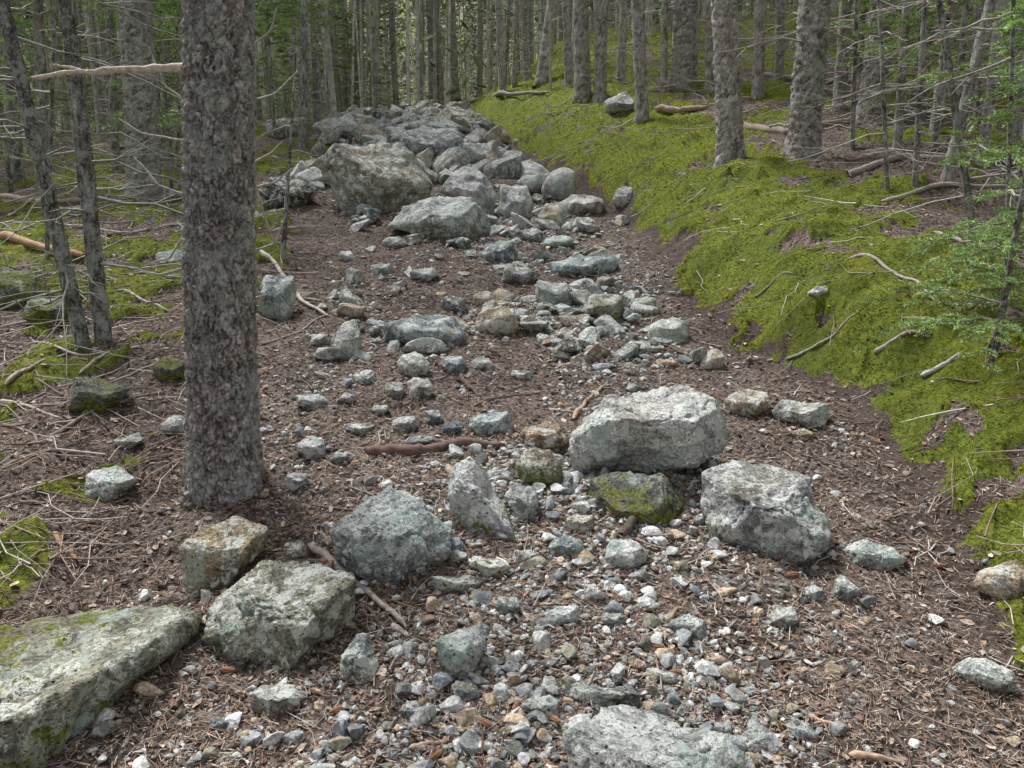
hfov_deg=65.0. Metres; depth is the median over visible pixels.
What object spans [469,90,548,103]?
fallen branch
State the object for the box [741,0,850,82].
spruce tree
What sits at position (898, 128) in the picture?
spruce tree
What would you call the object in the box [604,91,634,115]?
rock
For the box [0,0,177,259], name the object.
dead tree
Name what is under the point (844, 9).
spruce tree
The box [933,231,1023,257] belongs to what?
fallen branch
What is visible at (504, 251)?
rock
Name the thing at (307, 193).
rock
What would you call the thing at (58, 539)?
fallen branch
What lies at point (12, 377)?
fallen branch
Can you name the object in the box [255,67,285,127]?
dead tree
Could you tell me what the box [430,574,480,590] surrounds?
rock
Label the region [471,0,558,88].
spruce tree
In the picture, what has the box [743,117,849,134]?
fallen branch
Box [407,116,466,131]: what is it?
rock
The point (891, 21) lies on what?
spruce sapling
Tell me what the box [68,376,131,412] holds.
rock
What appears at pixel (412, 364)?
rock
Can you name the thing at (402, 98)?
distant foliage
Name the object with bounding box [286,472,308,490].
rock
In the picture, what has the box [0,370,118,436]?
fallen branch
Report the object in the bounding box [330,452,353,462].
rock
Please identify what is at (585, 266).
rock
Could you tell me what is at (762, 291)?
fallen branch
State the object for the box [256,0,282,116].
spruce tree
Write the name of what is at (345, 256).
rock
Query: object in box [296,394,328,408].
rock
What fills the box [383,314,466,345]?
rock
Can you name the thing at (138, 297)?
fallen branch
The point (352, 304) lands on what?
trail rocks
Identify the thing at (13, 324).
fallen branch
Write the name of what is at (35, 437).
fallen branch
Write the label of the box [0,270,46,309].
rock
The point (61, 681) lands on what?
boulder
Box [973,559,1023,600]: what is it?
rock
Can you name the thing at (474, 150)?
rock
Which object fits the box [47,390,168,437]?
fallen branch
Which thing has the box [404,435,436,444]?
rock
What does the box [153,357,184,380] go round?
rock
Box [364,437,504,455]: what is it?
fallen branch
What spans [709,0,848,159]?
spruce tree
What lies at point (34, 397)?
fallen branch
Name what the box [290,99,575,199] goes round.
rock field
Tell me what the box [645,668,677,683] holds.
rock
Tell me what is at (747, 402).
rock
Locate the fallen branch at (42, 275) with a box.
[37,266,111,277]
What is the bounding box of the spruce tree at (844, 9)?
[826,0,852,112]
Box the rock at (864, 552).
[844,539,907,570]
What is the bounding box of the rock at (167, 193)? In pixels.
[159,189,182,202]
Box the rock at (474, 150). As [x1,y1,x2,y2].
[459,140,501,164]
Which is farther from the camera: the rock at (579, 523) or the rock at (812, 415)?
the rock at (812, 415)
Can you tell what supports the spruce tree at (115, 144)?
on the ground
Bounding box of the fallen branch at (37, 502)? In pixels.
[15,500,69,503]
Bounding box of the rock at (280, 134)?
[265,118,298,138]
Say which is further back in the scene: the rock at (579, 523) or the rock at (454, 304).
the rock at (454, 304)
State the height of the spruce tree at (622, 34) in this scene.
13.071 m
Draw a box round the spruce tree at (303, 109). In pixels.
[257,0,367,147]
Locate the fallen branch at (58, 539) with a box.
[53,531,76,557]
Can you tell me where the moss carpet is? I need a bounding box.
[0,0,1023,663]
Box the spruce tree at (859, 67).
[766,0,893,104]
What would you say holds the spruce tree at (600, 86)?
on the ground
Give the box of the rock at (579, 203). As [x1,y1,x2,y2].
[559,194,604,213]
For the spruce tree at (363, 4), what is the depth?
29.25 m
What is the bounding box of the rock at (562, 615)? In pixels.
[544,605,580,624]
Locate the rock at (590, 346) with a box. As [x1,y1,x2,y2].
[583,345,606,355]
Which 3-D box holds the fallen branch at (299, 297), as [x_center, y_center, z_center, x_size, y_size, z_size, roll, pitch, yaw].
[-1.546,-0.734,5.549,0.859,0.343,1.476,0,12,0]
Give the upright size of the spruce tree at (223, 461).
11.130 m
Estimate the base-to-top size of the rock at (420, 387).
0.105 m
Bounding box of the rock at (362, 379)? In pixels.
[358,373,375,383]
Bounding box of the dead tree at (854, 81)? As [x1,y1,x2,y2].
[752,0,935,149]
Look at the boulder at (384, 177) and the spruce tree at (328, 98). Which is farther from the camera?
the spruce tree at (328, 98)
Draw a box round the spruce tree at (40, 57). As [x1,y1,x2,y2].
[0,0,74,161]
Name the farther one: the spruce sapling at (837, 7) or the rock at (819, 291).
the spruce sapling at (837, 7)
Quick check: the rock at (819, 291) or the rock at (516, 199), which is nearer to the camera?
the rock at (819, 291)
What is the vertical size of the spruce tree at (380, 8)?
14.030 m
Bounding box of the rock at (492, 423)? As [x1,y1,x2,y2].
[468,411,512,434]
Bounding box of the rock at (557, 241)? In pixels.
[543,235,573,246]
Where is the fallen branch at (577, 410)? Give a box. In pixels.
[572,385,604,419]
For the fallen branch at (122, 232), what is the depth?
7.31 m
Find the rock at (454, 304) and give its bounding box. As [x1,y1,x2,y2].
[440,296,466,312]
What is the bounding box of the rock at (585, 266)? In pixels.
[548,256,617,276]
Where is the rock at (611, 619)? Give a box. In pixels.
[599,613,625,625]
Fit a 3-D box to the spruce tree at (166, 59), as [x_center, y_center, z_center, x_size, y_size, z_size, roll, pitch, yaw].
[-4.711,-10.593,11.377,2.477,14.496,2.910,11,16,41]
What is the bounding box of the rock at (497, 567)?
[469,556,507,577]
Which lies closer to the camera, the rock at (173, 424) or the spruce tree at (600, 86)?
the rock at (173, 424)
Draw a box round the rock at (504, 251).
[482,240,517,261]
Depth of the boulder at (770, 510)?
2.74 m
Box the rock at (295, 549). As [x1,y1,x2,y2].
[286,541,307,558]
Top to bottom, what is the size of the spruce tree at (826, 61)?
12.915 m
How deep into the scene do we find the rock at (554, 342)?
4.54 m
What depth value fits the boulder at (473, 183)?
7.68 m
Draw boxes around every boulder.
[0,605,203,767]
[179,516,267,598]
[200,560,356,669]
[319,142,432,212]
[328,485,452,585]
[386,125,463,158]
[388,195,489,239]
[439,167,497,214]
[447,456,515,541]
[562,704,755,767]
[568,385,732,472]
[588,471,683,524]
[700,460,830,565]
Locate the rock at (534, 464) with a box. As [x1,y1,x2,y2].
[516,447,562,485]
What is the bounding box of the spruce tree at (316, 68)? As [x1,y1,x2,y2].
[295,0,351,122]
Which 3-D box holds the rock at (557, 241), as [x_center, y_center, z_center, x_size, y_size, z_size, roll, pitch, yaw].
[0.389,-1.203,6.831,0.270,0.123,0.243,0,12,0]
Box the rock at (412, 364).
[397,351,429,376]
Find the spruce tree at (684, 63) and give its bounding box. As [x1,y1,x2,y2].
[606,0,698,92]
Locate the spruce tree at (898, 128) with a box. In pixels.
[824,0,1008,150]
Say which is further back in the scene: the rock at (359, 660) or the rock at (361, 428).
the rock at (361, 428)
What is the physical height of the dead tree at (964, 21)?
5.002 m
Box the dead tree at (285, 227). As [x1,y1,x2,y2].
[257,52,333,260]
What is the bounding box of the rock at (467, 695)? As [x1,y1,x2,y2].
[451,682,480,702]
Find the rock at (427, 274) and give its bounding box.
[410,267,438,281]
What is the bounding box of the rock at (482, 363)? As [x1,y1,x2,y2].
[472,357,493,369]
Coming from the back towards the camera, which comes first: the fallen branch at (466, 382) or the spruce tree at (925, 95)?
the spruce tree at (925, 95)
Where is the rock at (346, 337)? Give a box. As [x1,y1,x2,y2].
[331,319,361,359]
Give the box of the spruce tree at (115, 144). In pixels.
[32,0,179,169]
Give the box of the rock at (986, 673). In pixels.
[952,657,1022,693]
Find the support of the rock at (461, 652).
on the ground
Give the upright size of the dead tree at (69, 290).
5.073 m
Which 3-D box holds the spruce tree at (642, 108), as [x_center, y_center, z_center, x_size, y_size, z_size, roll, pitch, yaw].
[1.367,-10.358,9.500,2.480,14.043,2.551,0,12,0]
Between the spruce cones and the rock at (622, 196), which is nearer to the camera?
the spruce cones
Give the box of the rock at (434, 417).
[425,410,443,424]
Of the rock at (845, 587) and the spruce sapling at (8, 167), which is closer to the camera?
the rock at (845, 587)
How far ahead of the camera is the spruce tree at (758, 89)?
11.30 m
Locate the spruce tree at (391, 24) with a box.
[380,0,415,106]
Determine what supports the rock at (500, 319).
on the ground
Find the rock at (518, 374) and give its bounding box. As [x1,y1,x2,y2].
[511,370,531,379]
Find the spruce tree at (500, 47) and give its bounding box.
[466,0,562,98]
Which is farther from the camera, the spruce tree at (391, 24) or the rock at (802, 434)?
the spruce tree at (391, 24)
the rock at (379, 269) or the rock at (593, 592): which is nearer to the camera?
the rock at (593, 592)
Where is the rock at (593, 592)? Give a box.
[583,583,603,601]
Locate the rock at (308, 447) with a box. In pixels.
[297,436,325,458]
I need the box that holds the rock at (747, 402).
[723,389,770,416]
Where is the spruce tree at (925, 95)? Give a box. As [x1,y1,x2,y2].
[891,1,982,119]
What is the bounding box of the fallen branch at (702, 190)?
[683,188,706,204]
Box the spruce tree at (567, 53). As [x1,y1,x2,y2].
[548,0,614,88]
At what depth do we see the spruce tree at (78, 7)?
14.51 m
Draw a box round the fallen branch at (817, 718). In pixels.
[809,714,831,724]
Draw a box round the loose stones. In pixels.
[50,213,1021,767]
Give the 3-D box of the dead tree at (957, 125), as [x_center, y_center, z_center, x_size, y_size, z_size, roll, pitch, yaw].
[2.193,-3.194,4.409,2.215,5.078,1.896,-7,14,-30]
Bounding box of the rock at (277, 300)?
[256,275,296,320]
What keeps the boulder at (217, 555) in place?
on the ground
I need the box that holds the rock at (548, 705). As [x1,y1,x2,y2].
[530,695,560,715]
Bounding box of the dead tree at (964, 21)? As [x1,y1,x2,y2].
[887,0,1022,167]
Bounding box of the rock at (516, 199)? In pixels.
[497,184,533,218]
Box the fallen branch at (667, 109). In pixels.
[655,104,709,113]
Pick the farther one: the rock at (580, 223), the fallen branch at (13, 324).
the rock at (580, 223)
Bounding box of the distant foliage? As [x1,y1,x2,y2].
[16,0,853,133]
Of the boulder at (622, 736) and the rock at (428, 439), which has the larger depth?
the rock at (428, 439)
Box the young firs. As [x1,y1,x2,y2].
[0,0,1010,188]
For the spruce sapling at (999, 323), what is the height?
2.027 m
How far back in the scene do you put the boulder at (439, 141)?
10.70 m
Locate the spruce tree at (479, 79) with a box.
[457,0,495,97]
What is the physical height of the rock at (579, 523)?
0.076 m
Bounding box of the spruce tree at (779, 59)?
[743,0,797,79]
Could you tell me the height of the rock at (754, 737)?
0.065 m
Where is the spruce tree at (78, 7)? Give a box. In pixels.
[22,0,122,103]
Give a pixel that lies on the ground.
(826, 316)
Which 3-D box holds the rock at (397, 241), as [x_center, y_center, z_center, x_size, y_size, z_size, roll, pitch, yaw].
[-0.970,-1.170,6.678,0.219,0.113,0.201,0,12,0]
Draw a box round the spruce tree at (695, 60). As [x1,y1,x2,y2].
[693,0,704,85]
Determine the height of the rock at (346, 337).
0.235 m
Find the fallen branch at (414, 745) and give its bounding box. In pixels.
[409,740,442,749]
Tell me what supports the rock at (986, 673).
on the ground
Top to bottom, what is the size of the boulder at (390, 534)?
0.314 m
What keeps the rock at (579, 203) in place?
on the ground
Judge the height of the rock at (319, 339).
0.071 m
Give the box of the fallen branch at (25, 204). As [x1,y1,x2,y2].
[7,194,39,216]
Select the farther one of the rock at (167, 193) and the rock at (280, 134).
the rock at (280, 134)
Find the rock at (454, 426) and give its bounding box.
[442,420,463,434]
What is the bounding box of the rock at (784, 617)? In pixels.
[769,606,797,629]
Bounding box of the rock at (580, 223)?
[572,217,599,232]
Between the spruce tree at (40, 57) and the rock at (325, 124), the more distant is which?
the rock at (325, 124)
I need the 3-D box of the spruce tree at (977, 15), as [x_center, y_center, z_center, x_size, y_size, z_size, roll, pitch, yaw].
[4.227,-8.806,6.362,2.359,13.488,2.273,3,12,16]
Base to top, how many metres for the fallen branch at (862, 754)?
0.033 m
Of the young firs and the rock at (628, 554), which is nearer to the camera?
the rock at (628, 554)
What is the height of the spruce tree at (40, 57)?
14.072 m
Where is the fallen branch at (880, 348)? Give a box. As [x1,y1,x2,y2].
[874,330,930,352]
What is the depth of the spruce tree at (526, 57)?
18.16 m
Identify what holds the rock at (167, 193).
on the ground
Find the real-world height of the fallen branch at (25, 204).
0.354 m
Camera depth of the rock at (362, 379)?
3.98 m
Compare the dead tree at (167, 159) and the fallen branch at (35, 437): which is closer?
the fallen branch at (35, 437)
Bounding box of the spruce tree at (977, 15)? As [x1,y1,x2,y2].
[843,0,1005,140]
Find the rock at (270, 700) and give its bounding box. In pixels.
[250,684,306,718]
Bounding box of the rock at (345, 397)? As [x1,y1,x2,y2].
[337,392,355,403]
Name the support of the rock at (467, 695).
on the ground
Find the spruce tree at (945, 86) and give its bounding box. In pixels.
[864,0,1009,133]
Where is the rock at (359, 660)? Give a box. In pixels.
[340,633,379,685]
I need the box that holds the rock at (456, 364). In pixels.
[441,356,466,373]
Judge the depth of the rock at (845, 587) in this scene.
2.52 m
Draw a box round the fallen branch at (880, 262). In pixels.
[848,253,934,299]
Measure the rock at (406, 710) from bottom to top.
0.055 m
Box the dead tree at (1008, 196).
[855,0,1023,280]
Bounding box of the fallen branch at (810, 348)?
[785,314,855,358]
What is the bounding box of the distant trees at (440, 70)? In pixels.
[0,0,867,151]
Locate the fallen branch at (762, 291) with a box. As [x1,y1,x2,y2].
[754,272,792,296]
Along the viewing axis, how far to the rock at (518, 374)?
4.07 m
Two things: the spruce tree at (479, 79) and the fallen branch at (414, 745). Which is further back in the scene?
the spruce tree at (479, 79)
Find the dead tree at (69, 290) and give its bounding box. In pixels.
[0,0,182,379]
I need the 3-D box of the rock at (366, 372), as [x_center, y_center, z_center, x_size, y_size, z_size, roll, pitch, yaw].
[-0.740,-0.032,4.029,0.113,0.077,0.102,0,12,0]
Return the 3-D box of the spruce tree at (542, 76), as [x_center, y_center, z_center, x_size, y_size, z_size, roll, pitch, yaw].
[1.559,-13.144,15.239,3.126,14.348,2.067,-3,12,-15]
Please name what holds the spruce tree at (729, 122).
on the ground
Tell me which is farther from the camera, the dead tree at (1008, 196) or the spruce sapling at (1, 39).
the spruce sapling at (1, 39)
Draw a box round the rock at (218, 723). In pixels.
[208,714,228,731]
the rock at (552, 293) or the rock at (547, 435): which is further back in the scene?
the rock at (552, 293)
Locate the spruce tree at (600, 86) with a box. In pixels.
[563,0,632,102]
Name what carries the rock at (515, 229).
on the ground
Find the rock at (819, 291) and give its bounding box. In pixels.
[807,286,827,296]
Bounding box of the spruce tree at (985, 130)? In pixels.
[835,0,1023,165]
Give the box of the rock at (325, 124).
[312,118,347,137]
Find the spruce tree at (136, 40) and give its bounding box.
[87,0,182,201]
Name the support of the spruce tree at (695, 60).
on the ground
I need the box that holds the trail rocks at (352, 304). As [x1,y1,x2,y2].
[1,121,750,368]
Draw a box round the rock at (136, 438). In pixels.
[114,432,143,449]
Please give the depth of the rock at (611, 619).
2.37 m
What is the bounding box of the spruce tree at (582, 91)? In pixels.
[570,0,630,103]
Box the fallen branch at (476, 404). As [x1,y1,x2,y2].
[471,392,540,407]
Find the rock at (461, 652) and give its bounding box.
[435,621,486,681]
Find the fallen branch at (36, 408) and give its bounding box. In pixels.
[0,399,61,418]
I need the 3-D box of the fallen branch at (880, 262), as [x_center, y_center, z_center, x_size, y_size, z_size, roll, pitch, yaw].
[1.996,-0.584,4.263,0.119,0.197,0.790,0,12,0]
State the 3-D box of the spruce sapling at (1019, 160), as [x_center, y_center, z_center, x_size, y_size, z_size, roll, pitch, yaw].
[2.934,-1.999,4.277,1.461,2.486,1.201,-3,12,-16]
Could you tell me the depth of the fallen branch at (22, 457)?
3.11 m
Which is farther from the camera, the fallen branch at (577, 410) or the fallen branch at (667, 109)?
the fallen branch at (667, 109)
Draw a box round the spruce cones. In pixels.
[219,314,946,759]
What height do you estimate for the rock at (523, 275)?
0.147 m
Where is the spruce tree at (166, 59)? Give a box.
[160,0,178,156]
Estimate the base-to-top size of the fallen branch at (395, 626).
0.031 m
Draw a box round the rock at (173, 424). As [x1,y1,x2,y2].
[159,415,184,435]
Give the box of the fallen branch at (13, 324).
[0,316,92,327]
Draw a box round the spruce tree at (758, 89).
[693,0,792,99]
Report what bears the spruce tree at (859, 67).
on the ground
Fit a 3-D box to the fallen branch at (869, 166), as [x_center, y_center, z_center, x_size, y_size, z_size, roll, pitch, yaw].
[3.420,-1.843,6.705,1.260,0.207,0.642,0,12,0]
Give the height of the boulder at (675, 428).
0.381 m
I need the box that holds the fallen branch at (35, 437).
[1,423,45,468]
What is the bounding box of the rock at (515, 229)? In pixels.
[504,224,519,234]
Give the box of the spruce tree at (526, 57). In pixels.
[480,0,541,81]
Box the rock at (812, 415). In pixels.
[772,399,829,427]
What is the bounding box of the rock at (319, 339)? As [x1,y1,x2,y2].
[310,334,327,344]
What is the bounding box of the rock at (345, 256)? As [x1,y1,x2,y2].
[338,251,355,261]
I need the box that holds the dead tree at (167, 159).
[62,25,181,166]
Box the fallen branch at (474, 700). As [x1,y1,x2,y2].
[441,697,533,726]
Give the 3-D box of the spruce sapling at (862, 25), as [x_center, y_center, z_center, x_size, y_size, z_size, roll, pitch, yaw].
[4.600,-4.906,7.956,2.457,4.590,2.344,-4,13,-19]
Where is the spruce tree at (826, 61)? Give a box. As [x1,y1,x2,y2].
[752,0,851,94]
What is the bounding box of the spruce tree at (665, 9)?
[599,0,704,93]
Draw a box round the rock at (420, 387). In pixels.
[407,377,432,397]
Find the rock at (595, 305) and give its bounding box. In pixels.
[583,294,623,319]
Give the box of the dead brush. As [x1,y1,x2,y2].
[0,0,1019,273]
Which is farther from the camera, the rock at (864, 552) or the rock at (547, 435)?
the rock at (547, 435)
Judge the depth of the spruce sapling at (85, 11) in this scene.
9.92 m
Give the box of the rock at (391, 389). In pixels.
[383,382,403,397]
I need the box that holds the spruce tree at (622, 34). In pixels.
[578,0,647,83]
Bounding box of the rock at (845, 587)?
[831,576,862,599]
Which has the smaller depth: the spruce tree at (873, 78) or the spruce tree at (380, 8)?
the spruce tree at (873, 78)
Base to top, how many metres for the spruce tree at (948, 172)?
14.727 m
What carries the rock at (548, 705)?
on the ground
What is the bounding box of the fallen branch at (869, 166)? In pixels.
[847,153,1017,174]
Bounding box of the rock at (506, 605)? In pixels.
[495,597,519,614]
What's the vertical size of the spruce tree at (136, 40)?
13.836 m
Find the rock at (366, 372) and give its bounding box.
[353,369,375,381]
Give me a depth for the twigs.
3.19 m
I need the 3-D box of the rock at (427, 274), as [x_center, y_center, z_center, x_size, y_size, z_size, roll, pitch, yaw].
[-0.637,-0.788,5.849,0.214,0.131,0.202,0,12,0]
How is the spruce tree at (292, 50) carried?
on the ground
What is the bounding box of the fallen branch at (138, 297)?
[118,289,168,310]
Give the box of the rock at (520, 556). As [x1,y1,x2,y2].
[512,550,539,563]
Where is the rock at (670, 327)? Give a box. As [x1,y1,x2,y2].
[648,318,688,338]
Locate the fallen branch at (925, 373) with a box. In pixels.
[920,353,961,376]
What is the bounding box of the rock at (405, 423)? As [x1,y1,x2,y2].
[392,416,416,431]
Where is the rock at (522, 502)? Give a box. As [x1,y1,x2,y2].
[504,482,538,519]
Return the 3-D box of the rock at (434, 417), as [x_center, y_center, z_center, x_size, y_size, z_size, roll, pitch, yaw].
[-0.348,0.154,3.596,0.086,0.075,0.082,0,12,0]
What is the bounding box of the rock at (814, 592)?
[802,584,824,600]
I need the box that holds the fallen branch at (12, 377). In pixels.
[5,353,67,384]
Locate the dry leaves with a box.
[0,132,1023,767]
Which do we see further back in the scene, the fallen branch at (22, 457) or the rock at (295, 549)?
the fallen branch at (22, 457)
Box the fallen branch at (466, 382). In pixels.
[459,373,480,396]
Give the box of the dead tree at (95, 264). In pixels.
[0,0,315,346]
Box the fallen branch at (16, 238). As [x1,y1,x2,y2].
[0,231,84,256]
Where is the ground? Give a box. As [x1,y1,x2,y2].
[0,0,1023,767]
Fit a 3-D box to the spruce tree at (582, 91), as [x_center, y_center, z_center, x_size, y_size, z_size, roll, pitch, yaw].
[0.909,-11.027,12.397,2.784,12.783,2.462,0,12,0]
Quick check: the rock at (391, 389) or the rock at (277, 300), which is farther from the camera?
the rock at (277, 300)
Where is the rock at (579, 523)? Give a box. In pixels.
[566,514,595,532]
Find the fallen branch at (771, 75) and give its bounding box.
[764,72,851,84]
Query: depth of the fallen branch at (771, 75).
11.96 m
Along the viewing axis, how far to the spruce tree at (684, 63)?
12.33 m
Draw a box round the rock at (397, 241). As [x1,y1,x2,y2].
[382,236,407,247]
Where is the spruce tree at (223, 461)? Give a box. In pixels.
[31,0,298,511]
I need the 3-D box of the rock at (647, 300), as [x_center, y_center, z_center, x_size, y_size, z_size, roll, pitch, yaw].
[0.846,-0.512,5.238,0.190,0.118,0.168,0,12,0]
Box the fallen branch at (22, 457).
[0,449,85,468]
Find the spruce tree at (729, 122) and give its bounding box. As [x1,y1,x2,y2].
[690,0,771,168]
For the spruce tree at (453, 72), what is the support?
on the ground
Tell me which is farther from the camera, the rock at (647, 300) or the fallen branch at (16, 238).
the fallen branch at (16, 238)
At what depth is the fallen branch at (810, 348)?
4.16 m
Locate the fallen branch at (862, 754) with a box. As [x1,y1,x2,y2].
[848,750,900,763]
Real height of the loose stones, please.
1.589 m
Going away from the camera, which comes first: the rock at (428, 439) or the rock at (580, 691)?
the rock at (580, 691)
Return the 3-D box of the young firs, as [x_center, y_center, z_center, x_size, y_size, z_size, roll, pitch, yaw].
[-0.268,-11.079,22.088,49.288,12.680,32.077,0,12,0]
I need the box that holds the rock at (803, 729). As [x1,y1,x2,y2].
[784,720,817,739]
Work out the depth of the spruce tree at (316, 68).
16.89 m
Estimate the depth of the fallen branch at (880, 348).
3.84 m
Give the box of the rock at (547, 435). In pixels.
[520,421,567,449]
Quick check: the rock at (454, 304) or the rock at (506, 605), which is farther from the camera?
the rock at (454, 304)
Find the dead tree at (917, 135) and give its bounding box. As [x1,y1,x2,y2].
[855,0,1014,186]
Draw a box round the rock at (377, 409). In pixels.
[371,405,388,414]
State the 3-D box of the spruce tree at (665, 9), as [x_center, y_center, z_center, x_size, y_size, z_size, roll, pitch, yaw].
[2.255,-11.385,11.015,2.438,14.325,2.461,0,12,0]
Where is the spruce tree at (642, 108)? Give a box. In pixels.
[604,0,681,123]
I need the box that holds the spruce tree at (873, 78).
[855,0,896,127]
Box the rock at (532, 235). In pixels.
[519,228,540,242]
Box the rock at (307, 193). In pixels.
[259,176,316,208]
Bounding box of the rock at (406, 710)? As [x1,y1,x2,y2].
[399,700,419,718]
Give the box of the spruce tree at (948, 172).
[873,0,1023,181]
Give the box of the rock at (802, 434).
[789,428,815,440]
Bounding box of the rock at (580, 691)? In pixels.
[558,680,644,705]
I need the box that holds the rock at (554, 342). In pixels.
[549,338,562,347]
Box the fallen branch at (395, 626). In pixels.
[390,623,408,636]
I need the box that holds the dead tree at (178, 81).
[86,0,182,169]
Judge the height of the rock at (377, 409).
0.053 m
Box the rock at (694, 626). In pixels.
[668,614,706,639]
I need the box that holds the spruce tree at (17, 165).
[0,0,24,185]
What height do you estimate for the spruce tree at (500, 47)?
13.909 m
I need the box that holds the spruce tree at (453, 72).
[439,0,486,101]
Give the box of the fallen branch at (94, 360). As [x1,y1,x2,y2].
[79,345,140,373]
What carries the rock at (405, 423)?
on the ground
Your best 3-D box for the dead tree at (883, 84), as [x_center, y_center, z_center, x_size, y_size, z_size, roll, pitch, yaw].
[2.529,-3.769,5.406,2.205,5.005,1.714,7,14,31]
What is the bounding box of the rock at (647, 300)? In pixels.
[627,296,655,308]
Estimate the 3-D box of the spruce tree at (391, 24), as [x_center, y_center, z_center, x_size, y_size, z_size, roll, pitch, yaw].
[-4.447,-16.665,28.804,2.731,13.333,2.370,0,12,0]
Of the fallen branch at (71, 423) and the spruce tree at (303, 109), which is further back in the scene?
the spruce tree at (303, 109)
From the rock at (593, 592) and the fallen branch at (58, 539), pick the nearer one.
the rock at (593, 592)
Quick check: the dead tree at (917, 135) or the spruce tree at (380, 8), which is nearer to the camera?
the dead tree at (917, 135)
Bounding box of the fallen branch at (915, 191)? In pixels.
[880,182,1005,201]
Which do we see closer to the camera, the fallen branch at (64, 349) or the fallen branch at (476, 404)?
the fallen branch at (476, 404)
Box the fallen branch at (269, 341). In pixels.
[259,314,328,344]
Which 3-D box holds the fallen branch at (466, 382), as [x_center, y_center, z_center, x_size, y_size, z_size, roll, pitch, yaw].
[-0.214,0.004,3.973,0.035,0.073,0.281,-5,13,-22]
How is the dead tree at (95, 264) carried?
on the ground
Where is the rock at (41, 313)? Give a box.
[22,298,67,324]
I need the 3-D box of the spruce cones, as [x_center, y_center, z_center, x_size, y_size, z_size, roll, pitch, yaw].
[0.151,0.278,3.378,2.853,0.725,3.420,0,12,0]
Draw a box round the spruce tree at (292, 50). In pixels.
[256,0,322,118]
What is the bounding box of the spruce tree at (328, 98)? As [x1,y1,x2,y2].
[289,1,376,114]
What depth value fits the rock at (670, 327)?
4.71 m
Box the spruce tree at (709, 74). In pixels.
[669,0,797,92]
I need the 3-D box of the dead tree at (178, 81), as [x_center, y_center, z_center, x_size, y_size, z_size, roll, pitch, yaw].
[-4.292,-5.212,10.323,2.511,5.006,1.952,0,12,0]
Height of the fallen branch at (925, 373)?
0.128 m
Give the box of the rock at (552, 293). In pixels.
[535,280,572,304]
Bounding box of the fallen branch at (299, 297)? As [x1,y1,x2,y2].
[259,250,327,315]
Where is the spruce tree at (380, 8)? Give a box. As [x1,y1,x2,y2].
[366,0,386,106]
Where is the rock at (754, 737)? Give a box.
[739,725,768,752]
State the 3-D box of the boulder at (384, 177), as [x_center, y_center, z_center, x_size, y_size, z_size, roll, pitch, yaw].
[-1.339,-2.024,8.047,1.113,0.795,0.902,0,12,0]
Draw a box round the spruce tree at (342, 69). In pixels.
[336,0,347,111]
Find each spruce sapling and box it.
[0,0,91,193]
[0,37,27,63]
[52,0,104,186]
[87,0,278,118]
[254,0,359,138]
[820,0,1015,151]
[829,0,971,35]
[844,0,1015,123]
[854,67,1023,353]
[863,0,1023,371]
[910,0,1023,233]
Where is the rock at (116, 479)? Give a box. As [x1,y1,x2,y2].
[84,465,137,501]
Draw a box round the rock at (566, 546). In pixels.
[547,535,583,557]
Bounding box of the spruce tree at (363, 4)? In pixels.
[341,0,382,107]
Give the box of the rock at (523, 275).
[502,266,538,283]
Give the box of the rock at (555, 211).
[538,202,567,226]
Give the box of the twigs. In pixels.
[0,57,1023,767]
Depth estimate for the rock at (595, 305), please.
5.07 m
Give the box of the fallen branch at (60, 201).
[0,193,122,203]
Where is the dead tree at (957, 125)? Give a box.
[776,0,1023,234]
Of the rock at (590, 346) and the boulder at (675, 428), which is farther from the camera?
the rock at (590, 346)
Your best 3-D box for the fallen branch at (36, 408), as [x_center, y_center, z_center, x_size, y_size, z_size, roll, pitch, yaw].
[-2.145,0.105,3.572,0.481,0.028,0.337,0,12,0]
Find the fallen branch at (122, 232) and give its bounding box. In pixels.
[64,223,182,233]
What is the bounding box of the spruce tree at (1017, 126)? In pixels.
[906,5,1023,156]
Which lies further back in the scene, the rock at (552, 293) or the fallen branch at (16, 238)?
the fallen branch at (16, 238)
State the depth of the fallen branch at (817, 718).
2.06 m
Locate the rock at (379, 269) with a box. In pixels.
[370,263,391,274]
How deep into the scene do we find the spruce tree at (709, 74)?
11.93 m
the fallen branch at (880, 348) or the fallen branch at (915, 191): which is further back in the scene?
the fallen branch at (915, 191)
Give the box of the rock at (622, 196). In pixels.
[613,186,632,207]
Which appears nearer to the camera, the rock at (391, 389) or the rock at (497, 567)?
the rock at (497, 567)
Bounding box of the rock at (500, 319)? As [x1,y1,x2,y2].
[475,305,518,333]
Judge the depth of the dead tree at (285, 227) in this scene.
5.98 m
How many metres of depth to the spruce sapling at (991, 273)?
3.66 m
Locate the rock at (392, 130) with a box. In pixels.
[386,126,407,134]
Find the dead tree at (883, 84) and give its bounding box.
[776,0,1023,190]
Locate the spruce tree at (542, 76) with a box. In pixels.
[532,0,594,86]
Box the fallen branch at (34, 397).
[15,360,46,406]
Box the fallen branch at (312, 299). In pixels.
[296,296,321,301]
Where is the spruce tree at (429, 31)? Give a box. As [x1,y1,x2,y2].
[405,0,446,98]
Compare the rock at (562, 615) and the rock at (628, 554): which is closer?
the rock at (562, 615)
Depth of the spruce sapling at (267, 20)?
13.78 m
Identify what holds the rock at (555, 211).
on the ground
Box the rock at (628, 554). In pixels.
[604,538,648,568]
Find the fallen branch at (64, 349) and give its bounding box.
[31,341,154,355]
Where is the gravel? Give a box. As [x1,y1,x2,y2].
[0,177,1023,767]
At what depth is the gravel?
2.39 m
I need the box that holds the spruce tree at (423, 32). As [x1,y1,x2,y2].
[403,0,444,103]
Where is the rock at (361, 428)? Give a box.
[341,422,374,434]

